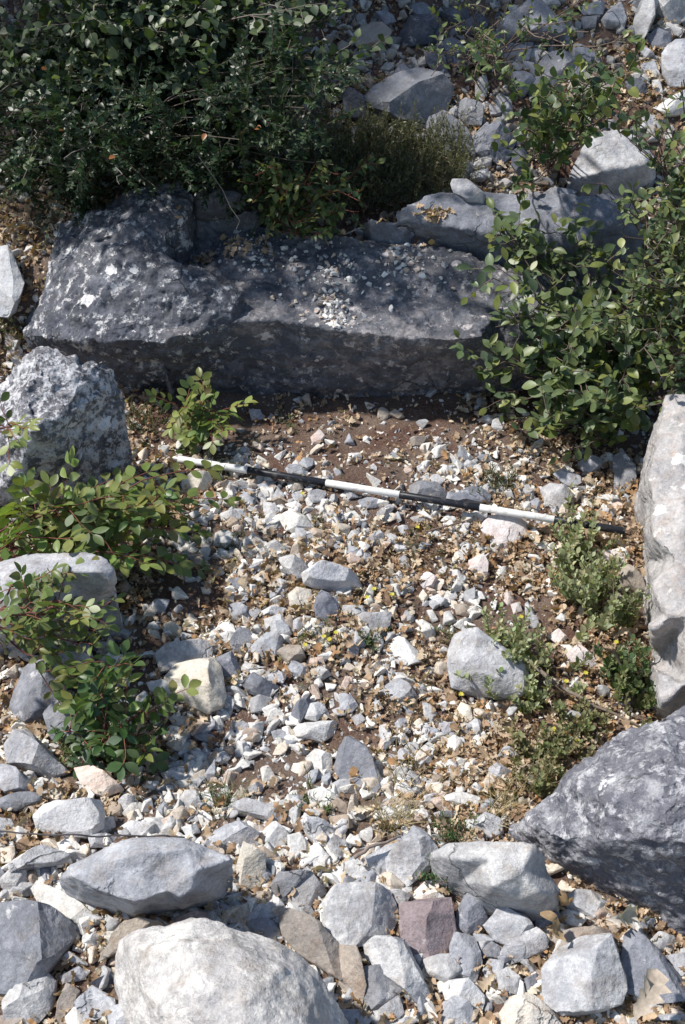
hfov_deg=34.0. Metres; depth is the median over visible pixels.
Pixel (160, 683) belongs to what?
stone
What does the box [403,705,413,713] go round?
stone
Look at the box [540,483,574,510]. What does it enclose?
stone
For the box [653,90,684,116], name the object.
stone
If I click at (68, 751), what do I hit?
weed
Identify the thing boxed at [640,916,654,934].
stone
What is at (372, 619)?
stone
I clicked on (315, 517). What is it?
weed
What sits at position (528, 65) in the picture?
stone
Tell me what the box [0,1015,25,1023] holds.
stone
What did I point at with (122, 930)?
stone
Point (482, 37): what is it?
leafy sapling
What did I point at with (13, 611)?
pinnate shrub
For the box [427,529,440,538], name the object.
stone
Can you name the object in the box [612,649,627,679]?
bare stem
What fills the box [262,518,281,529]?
stone
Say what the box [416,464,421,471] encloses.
stone
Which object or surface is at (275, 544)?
stone
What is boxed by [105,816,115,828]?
stone
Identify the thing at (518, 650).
sage plant
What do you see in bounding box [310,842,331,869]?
stone
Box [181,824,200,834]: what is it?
stone
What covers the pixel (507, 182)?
stone
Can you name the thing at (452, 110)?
stone
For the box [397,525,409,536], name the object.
stone
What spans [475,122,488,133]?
stone
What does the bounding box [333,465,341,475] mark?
stone
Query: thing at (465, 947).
stone
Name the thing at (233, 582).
stone
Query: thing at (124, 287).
boulder
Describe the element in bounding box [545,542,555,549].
stone
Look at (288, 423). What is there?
weed
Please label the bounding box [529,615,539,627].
stone
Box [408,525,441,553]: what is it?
weed
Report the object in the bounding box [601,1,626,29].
stone
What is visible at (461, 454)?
stone
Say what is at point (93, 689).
pinnate sprig
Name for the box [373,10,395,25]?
stone
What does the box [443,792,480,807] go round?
stone
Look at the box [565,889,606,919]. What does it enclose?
stone
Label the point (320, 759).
stone
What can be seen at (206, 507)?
stone
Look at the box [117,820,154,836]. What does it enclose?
stone
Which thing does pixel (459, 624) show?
stone
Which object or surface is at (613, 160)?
stone
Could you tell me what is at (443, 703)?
stone
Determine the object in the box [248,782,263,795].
stone
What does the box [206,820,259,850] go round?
stone
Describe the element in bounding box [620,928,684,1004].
stone
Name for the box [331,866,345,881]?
stone
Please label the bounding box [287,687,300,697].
stone
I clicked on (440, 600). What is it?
stone
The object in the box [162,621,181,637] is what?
stone
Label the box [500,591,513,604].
stone
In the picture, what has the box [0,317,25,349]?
weed
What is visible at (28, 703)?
stone
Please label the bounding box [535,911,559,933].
stone
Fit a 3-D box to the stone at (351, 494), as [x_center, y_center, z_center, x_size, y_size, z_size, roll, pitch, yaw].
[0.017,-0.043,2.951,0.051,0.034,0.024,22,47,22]
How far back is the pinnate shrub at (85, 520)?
2.62 m
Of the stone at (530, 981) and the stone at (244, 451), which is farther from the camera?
the stone at (244, 451)
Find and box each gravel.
[0,0,684,1023]
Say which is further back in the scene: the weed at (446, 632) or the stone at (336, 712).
the weed at (446, 632)
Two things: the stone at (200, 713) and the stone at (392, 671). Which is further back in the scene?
the stone at (392, 671)
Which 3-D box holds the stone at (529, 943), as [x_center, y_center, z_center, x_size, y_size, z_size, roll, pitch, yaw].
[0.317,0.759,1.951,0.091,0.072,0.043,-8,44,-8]
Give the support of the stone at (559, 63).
on the ground
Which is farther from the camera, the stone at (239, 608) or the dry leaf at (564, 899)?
the stone at (239, 608)
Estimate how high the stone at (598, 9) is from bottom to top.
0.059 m
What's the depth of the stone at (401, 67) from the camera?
3.65 m
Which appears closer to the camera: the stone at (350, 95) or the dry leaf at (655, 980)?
the dry leaf at (655, 980)
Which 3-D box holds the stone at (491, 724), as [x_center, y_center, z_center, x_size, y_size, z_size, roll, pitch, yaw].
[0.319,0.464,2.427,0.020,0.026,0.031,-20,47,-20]
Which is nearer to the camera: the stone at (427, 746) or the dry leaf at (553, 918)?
the dry leaf at (553, 918)
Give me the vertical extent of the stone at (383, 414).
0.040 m
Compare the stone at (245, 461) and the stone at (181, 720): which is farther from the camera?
the stone at (245, 461)
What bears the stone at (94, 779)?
on the ground
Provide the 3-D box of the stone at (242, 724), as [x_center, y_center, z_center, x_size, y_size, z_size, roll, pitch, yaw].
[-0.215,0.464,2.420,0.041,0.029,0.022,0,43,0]
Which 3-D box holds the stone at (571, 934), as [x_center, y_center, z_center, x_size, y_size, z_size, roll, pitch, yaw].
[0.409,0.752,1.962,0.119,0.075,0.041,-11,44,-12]
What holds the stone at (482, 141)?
on the ground
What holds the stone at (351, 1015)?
on the ground
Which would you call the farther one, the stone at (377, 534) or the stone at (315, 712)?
the stone at (377, 534)
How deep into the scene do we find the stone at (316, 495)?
2.93 m
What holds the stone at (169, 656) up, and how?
on the ground
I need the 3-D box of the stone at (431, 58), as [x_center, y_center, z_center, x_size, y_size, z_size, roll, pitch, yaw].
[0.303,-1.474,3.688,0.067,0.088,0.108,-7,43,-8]
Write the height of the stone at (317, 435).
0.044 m
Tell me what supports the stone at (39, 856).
on the ground
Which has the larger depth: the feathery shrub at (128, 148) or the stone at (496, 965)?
the feathery shrub at (128, 148)
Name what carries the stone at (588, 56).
on the ground
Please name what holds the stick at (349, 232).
on the stone slab at (402, 349)
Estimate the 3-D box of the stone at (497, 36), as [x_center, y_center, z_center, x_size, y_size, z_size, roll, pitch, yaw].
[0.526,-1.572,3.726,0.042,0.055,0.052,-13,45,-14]
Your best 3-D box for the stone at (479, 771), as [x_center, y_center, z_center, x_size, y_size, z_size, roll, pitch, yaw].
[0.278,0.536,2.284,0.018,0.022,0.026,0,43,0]
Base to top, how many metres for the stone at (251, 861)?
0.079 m
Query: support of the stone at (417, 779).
on the ground
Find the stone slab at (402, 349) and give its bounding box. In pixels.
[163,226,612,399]
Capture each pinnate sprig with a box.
[0,391,43,475]
[47,639,201,781]
[144,367,257,456]
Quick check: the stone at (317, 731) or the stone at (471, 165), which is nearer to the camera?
the stone at (317, 731)
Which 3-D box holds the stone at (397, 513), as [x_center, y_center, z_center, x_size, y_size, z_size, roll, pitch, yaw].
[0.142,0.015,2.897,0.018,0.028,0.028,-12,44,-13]
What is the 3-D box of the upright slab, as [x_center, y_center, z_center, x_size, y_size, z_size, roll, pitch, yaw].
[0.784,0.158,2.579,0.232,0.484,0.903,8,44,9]
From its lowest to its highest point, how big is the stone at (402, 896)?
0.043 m
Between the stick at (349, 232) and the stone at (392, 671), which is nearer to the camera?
the stone at (392, 671)
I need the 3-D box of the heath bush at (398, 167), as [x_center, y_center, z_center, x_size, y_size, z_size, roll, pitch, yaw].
[0.104,-1.080,3.449,0.650,0.277,0.377,0,43,0]
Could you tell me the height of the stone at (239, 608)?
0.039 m
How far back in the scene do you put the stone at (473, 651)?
2.46 m
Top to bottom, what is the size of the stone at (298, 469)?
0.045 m
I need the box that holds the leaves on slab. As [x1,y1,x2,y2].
[174,202,454,264]
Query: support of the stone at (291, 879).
on the ground
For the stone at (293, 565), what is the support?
on the ground
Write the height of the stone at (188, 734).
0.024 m
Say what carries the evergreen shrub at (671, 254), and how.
on the ground
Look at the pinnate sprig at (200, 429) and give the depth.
3.04 m
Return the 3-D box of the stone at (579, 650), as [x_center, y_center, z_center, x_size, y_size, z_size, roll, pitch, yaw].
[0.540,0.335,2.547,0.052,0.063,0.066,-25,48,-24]
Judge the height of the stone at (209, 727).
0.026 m
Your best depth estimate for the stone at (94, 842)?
2.12 m
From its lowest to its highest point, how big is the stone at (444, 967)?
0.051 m
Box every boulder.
[0,346,132,508]
[0,552,122,653]
[22,182,250,394]
[114,917,348,1023]
[508,705,684,936]
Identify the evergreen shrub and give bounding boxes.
[449,194,684,464]
[581,80,684,412]
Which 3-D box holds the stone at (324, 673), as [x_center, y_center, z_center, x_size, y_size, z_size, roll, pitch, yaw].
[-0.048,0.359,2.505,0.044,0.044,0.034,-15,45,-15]
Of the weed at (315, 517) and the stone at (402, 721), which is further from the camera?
the weed at (315, 517)
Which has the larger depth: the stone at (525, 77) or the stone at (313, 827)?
the stone at (525, 77)
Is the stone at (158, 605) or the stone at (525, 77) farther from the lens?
the stone at (525, 77)
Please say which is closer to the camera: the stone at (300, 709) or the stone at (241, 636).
the stone at (300, 709)
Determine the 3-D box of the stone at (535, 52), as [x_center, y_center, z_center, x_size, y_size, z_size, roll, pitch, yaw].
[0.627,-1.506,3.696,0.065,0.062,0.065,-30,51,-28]
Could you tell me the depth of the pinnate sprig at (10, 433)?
2.49 m
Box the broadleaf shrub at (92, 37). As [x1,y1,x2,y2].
[0,0,392,228]
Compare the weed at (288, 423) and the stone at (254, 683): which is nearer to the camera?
the stone at (254, 683)
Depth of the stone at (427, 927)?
1.96 m
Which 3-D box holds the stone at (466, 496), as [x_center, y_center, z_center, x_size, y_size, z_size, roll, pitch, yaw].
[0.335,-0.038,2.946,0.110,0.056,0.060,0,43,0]
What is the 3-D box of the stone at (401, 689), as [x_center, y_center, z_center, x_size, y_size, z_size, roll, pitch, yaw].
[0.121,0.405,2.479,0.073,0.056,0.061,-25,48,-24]
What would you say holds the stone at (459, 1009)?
on the ground
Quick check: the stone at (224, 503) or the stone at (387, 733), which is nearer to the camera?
the stone at (387, 733)
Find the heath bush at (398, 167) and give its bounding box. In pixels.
[284,96,484,215]
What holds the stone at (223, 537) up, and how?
on the ground
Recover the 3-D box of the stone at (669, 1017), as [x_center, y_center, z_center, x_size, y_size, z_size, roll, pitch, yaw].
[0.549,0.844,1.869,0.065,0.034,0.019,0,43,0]
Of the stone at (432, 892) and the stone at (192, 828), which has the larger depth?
the stone at (192, 828)
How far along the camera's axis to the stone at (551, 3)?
3.77 m
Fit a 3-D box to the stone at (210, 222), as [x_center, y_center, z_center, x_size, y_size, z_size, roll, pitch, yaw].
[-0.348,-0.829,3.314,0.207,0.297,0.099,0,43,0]
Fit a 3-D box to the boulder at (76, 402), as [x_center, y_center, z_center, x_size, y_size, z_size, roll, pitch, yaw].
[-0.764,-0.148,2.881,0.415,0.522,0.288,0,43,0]
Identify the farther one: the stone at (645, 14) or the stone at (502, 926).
the stone at (645, 14)
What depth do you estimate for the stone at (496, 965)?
1.92 m
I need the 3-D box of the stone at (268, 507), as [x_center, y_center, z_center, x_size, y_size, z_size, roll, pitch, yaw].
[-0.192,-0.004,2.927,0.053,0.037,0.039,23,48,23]
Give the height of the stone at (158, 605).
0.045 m
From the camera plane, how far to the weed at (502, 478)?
2.98 m
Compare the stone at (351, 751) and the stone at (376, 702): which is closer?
the stone at (351, 751)
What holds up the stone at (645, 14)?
on the ground
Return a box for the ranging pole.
[168,456,625,534]
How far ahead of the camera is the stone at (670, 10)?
3.74 m
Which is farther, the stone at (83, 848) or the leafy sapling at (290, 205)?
the leafy sapling at (290, 205)
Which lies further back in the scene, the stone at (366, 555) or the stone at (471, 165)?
the stone at (471, 165)
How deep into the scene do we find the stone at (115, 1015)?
1.84 m
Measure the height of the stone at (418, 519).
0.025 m
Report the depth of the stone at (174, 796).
2.24 m
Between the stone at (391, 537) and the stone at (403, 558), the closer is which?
the stone at (403, 558)
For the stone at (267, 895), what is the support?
on the ground
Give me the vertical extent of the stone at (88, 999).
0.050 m
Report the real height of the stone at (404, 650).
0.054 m
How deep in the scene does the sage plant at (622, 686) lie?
2.44 m
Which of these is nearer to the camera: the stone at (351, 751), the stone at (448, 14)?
the stone at (351, 751)
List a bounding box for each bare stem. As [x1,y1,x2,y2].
[531,663,640,726]
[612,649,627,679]
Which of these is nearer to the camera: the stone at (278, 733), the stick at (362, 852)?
the stick at (362, 852)
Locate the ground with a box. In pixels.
[0,0,684,1023]
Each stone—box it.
[0,245,24,318]
[0,763,32,795]
[0,791,42,811]
[0,817,14,840]
[0,870,28,895]
[0,900,76,993]
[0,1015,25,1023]
[1,973,57,1023]
[3,728,69,778]
[4,333,22,365]
[7,844,79,871]
[9,659,67,724]
[31,880,91,923]
[32,797,104,838]
[40,867,55,882]
[43,699,96,746]
[55,983,79,1023]
[58,643,95,677]
[59,837,232,916]
[59,966,86,984]
[74,765,123,796]
[74,985,115,1020]
[79,844,90,857]
[88,833,116,847]
[90,972,113,989]
[98,916,164,961]
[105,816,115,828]
[105,1004,124,1023]
[117,795,135,811]
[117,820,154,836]
[122,802,142,816]
[146,679,174,695]
[149,598,169,613]
[154,638,212,672]
[160,771,184,780]
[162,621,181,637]
[163,806,167,816]
[164,657,226,714]
[168,716,192,726]
[170,783,178,792]
[171,910,206,922]
[172,794,177,801]
[173,531,189,549]
[177,729,191,740]
[179,789,200,810]
[181,468,211,493]
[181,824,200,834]
[189,510,199,518]
[189,556,206,566]
[193,188,259,241]
[193,718,215,732]
[196,711,212,716]
[199,494,215,504]
[199,505,209,513]
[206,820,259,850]
[211,902,230,923]
[213,529,238,548]
[214,631,233,650]
[215,651,240,681]
[220,509,241,520]
[222,495,234,507]
[223,891,247,905]
[228,577,248,591]
[228,602,247,620]
[230,627,253,654]
[231,798,286,821]
[232,786,247,799]
[233,721,248,730]
[236,841,266,888]
[238,447,250,455]
[241,457,248,464]
[241,672,278,696]
[246,902,274,920]
[246,918,281,941]
[247,607,261,619]
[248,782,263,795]
[249,409,262,420]
[250,632,283,658]
[251,891,271,902]
[257,483,267,487]
[259,548,267,557]
[260,765,273,782]
[261,605,286,616]
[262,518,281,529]
[262,870,270,883]
[263,502,279,515]
[263,821,288,846]
[264,613,291,635]
[267,539,285,552]
[267,670,286,683]
[268,869,310,898]
[271,729,285,740]
[275,897,285,921]
[276,644,305,664]
[278,509,314,532]
[278,554,308,582]
[278,907,346,985]
[285,464,308,474]
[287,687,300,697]
[287,832,310,853]
[288,587,312,610]
[288,660,309,678]
[289,866,326,906]
[291,491,302,500]
[291,694,310,725]
[294,720,336,742]
[299,905,313,915]
[300,816,334,842]
[301,560,362,591]
[305,702,325,721]
[305,748,332,774]
[307,489,326,502]
[307,531,315,541]
[307,786,339,808]
[310,429,324,444]
[310,666,332,680]
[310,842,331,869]
[313,590,338,621]
[313,678,323,687]
[320,499,329,506]
[322,470,333,479]
[322,881,398,946]
[327,835,347,859]
[329,510,344,520]
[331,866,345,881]
[332,707,344,716]
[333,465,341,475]
[333,736,382,794]
[338,944,366,1008]
[339,693,357,712]
[341,858,369,878]
[341,1009,361,1023]
[342,87,367,120]
[342,605,364,616]
[343,489,358,499]
[343,874,355,882]
[346,640,359,658]
[348,810,365,821]
[350,511,361,519]
[351,48,369,59]
[351,713,365,725]
[353,22,392,46]
[356,612,391,632]
[358,497,377,508]
[360,508,368,514]
[362,552,371,564]
[363,935,432,1003]
[363,964,401,1011]
[364,67,453,122]
[364,841,399,875]
[368,529,384,545]
[372,700,383,710]
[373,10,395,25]
[376,507,388,522]
[377,407,390,420]
[377,994,403,1023]
[379,678,416,702]
[379,724,391,739]
[385,533,398,544]
[385,636,421,666]
[385,668,395,677]
[385,825,437,886]
[389,409,404,419]
[389,889,410,904]
[391,767,407,782]
[392,63,408,74]
[394,543,407,552]
[394,571,404,585]
[394,718,409,729]
[395,511,401,522]
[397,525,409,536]
[397,732,407,745]
[398,14,442,47]
[398,554,410,568]
[399,897,456,961]
[403,624,412,632]
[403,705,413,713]
[407,1011,418,1023]
[408,2,431,14]
[409,480,446,497]
[410,436,426,445]
[410,516,425,523]
[412,742,434,765]
[413,880,439,899]
[414,776,420,783]
[415,801,434,809]
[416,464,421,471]
[418,723,430,734]
[419,572,438,588]
[419,590,427,602]
[422,702,437,726]
[423,45,446,73]
[423,953,461,982]
[425,110,471,153]
[426,609,437,622]
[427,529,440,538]
[429,595,447,606]
[430,840,560,924]
[433,436,442,444]
[433,810,467,818]
[435,556,445,566]
[438,701,446,710]
[438,722,455,734]
[438,995,474,1023]
[439,6,469,26]
[441,977,484,1011]
[443,37,466,63]
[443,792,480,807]
[447,627,528,699]
[449,105,457,117]
[449,932,482,981]
[450,178,485,203]
[450,486,490,503]
[450,569,464,582]
[453,618,470,629]
[453,701,472,722]
[454,603,469,616]
[456,451,468,460]
[456,893,487,934]
[458,14,488,36]
[458,97,484,126]
[458,157,473,168]
[460,139,475,157]
[467,782,482,795]
[468,553,488,574]
[469,168,492,181]
[469,718,482,737]
[472,120,515,164]
[474,156,491,169]
[475,75,489,101]
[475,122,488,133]
[475,811,503,839]
[476,769,482,779]
[477,454,492,462]
[480,514,527,550]
[482,101,489,109]
[482,941,500,959]
[483,907,534,944]
[483,959,503,980]
[485,720,493,731]
[488,762,510,782]
[489,93,512,116]
[494,30,502,45]
[496,967,521,994]
[498,0,568,44]
[499,994,561,1023]
[500,178,512,188]
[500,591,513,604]
[500,927,548,964]
[501,42,533,61]
[508,4,518,11]
[510,71,535,98]
[511,148,529,175]
[511,602,521,613]
[516,484,533,496]
[520,958,536,972]
[521,61,534,76]
[524,972,537,991]
[528,76,540,96]
[529,528,538,539]
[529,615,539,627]
[530,45,542,63]
[530,498,541,511]
[534,50,575,86]
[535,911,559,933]
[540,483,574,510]
[541,933,627,1016]
[543,0,560,8]
[543,187,576,194]
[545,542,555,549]
[545,926,610,954]
[547,628,567,642]
[553,468,581,487]
[557,34,569,43]
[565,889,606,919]
[566,64,585,80]
[566,130,655,196]
[566,644,596,669]
[567,76,610,96]
[568,43,597,62]
[578,455,602,473]
[579,0,604,15]
[581,15,597,29]
[589,193,638,211]
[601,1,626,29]
[602,550,624,562]
[613,451,636,495]
[618,564,645,592]
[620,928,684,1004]
[625,78,647,98]
[627,1017,638,1023]
[632,0,657,43]
[639,47,654,57]
[640,60,659,80]
[640,114,655,129]
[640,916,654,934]
[645,27,671,48]
[650,931,675,951]
[651,79,662,95]
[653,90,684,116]
[654,22,684,38]
[656,0,684,23]
[656,1013,684,1020]
[661,38,684,87]
[665,952,684,975]
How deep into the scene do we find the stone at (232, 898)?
2.01 m
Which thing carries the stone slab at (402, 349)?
on the ground
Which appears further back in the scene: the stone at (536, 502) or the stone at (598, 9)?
the stone at (598, 9)
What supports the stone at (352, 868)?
on the ground
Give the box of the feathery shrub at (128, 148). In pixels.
[0,8,384,244]
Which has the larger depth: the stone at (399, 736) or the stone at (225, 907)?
the stone at (399, 736)
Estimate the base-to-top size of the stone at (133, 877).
0.245 m
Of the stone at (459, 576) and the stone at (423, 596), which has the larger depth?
the stone at (459, 576)
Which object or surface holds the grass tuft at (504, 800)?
on the ground
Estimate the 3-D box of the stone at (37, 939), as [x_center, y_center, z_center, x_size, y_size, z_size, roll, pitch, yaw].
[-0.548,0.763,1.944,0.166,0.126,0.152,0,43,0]
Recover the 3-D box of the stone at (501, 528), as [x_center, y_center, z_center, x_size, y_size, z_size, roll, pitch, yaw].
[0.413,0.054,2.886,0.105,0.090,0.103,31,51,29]
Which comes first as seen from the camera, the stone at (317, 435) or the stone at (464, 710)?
the stone at (464, 710)
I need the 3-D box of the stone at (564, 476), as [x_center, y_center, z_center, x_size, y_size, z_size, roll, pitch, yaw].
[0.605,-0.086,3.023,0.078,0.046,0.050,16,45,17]
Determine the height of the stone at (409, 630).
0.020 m
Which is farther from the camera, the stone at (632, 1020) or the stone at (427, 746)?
the stone at (427, 746)
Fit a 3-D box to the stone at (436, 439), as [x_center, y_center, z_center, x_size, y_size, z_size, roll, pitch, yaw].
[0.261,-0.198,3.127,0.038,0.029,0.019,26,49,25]
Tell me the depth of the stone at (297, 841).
2.11 m
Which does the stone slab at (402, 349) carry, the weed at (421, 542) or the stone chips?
the stone chips
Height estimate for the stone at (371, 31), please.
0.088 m
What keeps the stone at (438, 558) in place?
on the ground
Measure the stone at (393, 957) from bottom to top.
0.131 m
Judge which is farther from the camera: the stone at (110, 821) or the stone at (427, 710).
the stone at (427, 710)
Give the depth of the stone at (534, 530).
2.86 m
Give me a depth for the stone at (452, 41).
3.71 m
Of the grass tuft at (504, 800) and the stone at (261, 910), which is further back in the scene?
the grass tuft at (504, 800)
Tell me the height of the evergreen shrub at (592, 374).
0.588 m
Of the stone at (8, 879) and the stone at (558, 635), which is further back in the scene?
the stone at (558, 635)
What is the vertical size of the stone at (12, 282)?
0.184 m
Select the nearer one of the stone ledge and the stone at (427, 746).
the stone at (427, 746)
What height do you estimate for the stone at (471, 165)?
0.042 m
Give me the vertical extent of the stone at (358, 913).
0.098 m
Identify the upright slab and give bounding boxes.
[633,394,684,717]
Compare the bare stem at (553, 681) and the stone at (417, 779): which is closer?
the stone at (417, 779)
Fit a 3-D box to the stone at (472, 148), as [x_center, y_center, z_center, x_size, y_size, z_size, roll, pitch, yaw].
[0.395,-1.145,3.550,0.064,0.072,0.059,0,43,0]
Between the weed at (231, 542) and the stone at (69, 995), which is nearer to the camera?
the stone at (69, 995)
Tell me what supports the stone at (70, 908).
on the ground
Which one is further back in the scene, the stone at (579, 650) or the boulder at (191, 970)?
the stone at (579, 650)
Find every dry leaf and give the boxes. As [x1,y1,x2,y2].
[540,911,565,940]
[557,891,574,905]
[605,904,638,928]
[633,968,671,1020]
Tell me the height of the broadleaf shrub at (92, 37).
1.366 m
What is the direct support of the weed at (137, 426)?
on the ground
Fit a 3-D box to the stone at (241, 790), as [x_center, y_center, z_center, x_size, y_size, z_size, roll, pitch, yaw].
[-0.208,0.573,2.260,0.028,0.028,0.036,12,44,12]
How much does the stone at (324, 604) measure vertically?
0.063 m
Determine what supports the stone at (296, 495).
on the ground
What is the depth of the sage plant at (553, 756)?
2.34 m
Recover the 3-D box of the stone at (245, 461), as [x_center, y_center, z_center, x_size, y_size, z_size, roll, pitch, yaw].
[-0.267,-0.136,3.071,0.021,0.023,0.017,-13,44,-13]
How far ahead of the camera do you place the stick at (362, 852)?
2.05 m
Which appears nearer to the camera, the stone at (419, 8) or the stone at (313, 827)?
the stone at (313, 827)
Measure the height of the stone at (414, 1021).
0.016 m
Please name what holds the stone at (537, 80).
on the ground
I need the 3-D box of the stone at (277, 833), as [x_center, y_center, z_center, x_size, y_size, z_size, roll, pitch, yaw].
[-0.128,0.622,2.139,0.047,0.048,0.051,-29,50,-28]
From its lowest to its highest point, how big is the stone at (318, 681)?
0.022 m
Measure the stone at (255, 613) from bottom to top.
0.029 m
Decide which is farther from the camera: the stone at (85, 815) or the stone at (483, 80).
the stone at (483, 80)
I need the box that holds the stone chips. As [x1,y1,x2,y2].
[218,230,471,328]
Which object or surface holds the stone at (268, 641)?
on the ground
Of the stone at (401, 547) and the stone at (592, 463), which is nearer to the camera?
the stone at (401, 547)
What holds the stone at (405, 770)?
on the ground
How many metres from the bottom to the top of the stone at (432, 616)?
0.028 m
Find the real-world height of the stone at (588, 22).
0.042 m
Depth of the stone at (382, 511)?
2.88 m
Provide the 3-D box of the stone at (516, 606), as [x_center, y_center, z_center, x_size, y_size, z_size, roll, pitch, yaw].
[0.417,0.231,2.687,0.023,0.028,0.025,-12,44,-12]
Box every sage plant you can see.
[454,596,592,715]
[503,691,652,797]
[546,483,651,641]
[592,634,658,710]
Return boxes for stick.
[189,805,204,821]
[345,227,364,234]
[353,836,400,859]
[425,518,470,532]
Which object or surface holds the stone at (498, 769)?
on the ground
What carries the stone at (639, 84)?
on the ground
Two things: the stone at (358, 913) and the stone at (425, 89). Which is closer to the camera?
the stone at (358, 913)
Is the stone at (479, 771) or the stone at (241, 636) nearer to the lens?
the stone at (479, 771)
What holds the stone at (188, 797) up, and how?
on the ground
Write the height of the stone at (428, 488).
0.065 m
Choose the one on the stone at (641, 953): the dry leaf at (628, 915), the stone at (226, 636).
the dry leaf at (628, 915)
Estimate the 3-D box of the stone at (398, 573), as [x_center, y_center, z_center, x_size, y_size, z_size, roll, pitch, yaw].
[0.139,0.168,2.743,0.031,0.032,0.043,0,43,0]
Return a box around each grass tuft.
[180,764,255,822]
[350,765,440,841]
[370,703,464,787]
[475,749,557,828]
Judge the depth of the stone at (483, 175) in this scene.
3.50 m
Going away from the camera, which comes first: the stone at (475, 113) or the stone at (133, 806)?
the stone at (133, 806)
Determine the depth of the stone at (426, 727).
2.40 m
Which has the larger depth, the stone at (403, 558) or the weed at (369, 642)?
the stone at (403, 558)
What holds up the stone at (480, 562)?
on the ground
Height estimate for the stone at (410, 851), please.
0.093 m
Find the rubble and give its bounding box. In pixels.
[0,0,684,1023]
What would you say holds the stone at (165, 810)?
on the ground
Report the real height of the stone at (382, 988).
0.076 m
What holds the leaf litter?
on the ground
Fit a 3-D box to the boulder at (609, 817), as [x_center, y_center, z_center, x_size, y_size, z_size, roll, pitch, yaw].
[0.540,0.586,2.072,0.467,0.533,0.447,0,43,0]
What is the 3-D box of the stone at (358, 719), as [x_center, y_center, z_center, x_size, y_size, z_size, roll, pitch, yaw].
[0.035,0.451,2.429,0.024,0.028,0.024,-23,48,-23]
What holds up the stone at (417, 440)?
on the ground
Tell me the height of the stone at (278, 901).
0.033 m
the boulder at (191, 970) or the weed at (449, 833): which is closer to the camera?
the boulder at (191, 970)
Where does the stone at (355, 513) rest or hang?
on the ground
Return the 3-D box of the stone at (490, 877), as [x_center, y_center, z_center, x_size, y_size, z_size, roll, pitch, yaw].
[0.268,0.657,1.980,0.232,0.184,0.087,5,43,5]
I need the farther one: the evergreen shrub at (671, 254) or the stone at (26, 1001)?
the evergreen shrub at (671, 254)
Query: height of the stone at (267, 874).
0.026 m
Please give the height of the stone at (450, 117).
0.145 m
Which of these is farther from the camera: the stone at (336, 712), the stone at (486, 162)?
the stone at (486, 162)
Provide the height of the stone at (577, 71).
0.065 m
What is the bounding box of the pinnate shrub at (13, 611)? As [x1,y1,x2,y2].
[0,555,126,711]
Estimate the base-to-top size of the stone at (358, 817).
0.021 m
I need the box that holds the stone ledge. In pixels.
[363,192,643,290]
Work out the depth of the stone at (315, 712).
2.43 m
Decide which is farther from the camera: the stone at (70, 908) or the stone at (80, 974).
the stone at (70, 908)
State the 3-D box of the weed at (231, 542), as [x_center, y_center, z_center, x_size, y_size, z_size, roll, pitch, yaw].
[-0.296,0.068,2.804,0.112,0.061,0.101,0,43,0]
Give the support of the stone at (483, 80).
on the ground
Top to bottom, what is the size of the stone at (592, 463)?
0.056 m
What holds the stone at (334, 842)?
on the ground
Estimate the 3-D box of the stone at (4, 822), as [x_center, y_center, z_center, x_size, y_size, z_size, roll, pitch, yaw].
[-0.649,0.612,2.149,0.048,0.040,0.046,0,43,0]
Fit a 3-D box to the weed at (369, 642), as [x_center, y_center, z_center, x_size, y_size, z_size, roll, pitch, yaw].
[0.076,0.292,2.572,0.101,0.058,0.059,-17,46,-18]
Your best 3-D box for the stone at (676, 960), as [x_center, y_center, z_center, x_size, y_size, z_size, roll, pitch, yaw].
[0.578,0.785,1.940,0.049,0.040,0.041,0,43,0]
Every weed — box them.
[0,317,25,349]
[51,723,74,763]
[125,399,173,447]
[201,448,233,482]
[201,525,245,556]
[278,409,299,433]
[292,763,332,814]
[296,616,346,654]
[311,512,333,529]
[358,622,390,651]
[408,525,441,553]
[415,852,452,893]
[431,806,486,847]
[433,622,469,643]
[465,454,529,495]
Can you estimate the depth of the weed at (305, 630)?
2.57 m
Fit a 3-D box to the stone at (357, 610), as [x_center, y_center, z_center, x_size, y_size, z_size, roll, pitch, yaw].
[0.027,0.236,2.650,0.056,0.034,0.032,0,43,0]
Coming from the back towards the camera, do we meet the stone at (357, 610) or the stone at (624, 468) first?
the stone at (624, 468)
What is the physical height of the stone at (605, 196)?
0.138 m
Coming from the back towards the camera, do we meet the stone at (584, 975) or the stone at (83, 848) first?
the stone at (83, 848)
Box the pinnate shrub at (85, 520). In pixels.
[0,445,241,578]
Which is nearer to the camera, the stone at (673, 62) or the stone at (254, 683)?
the stone at (254, 683)
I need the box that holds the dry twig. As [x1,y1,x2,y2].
[0,830,184,837]
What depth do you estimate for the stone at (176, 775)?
2.31 m
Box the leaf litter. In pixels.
[0,0,684,1023]
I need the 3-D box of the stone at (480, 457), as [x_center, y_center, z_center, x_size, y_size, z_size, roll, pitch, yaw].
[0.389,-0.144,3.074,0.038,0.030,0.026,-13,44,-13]
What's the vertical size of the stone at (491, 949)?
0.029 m
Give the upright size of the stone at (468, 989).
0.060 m
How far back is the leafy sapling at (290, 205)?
3.17 m
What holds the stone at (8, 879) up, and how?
on the ground
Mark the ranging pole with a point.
(408, 496)
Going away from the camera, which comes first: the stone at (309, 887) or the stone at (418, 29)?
the stone at (309, 887)
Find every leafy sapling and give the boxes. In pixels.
[237,153,385,240]
[416,0,639,101]
[471,34,644,200]

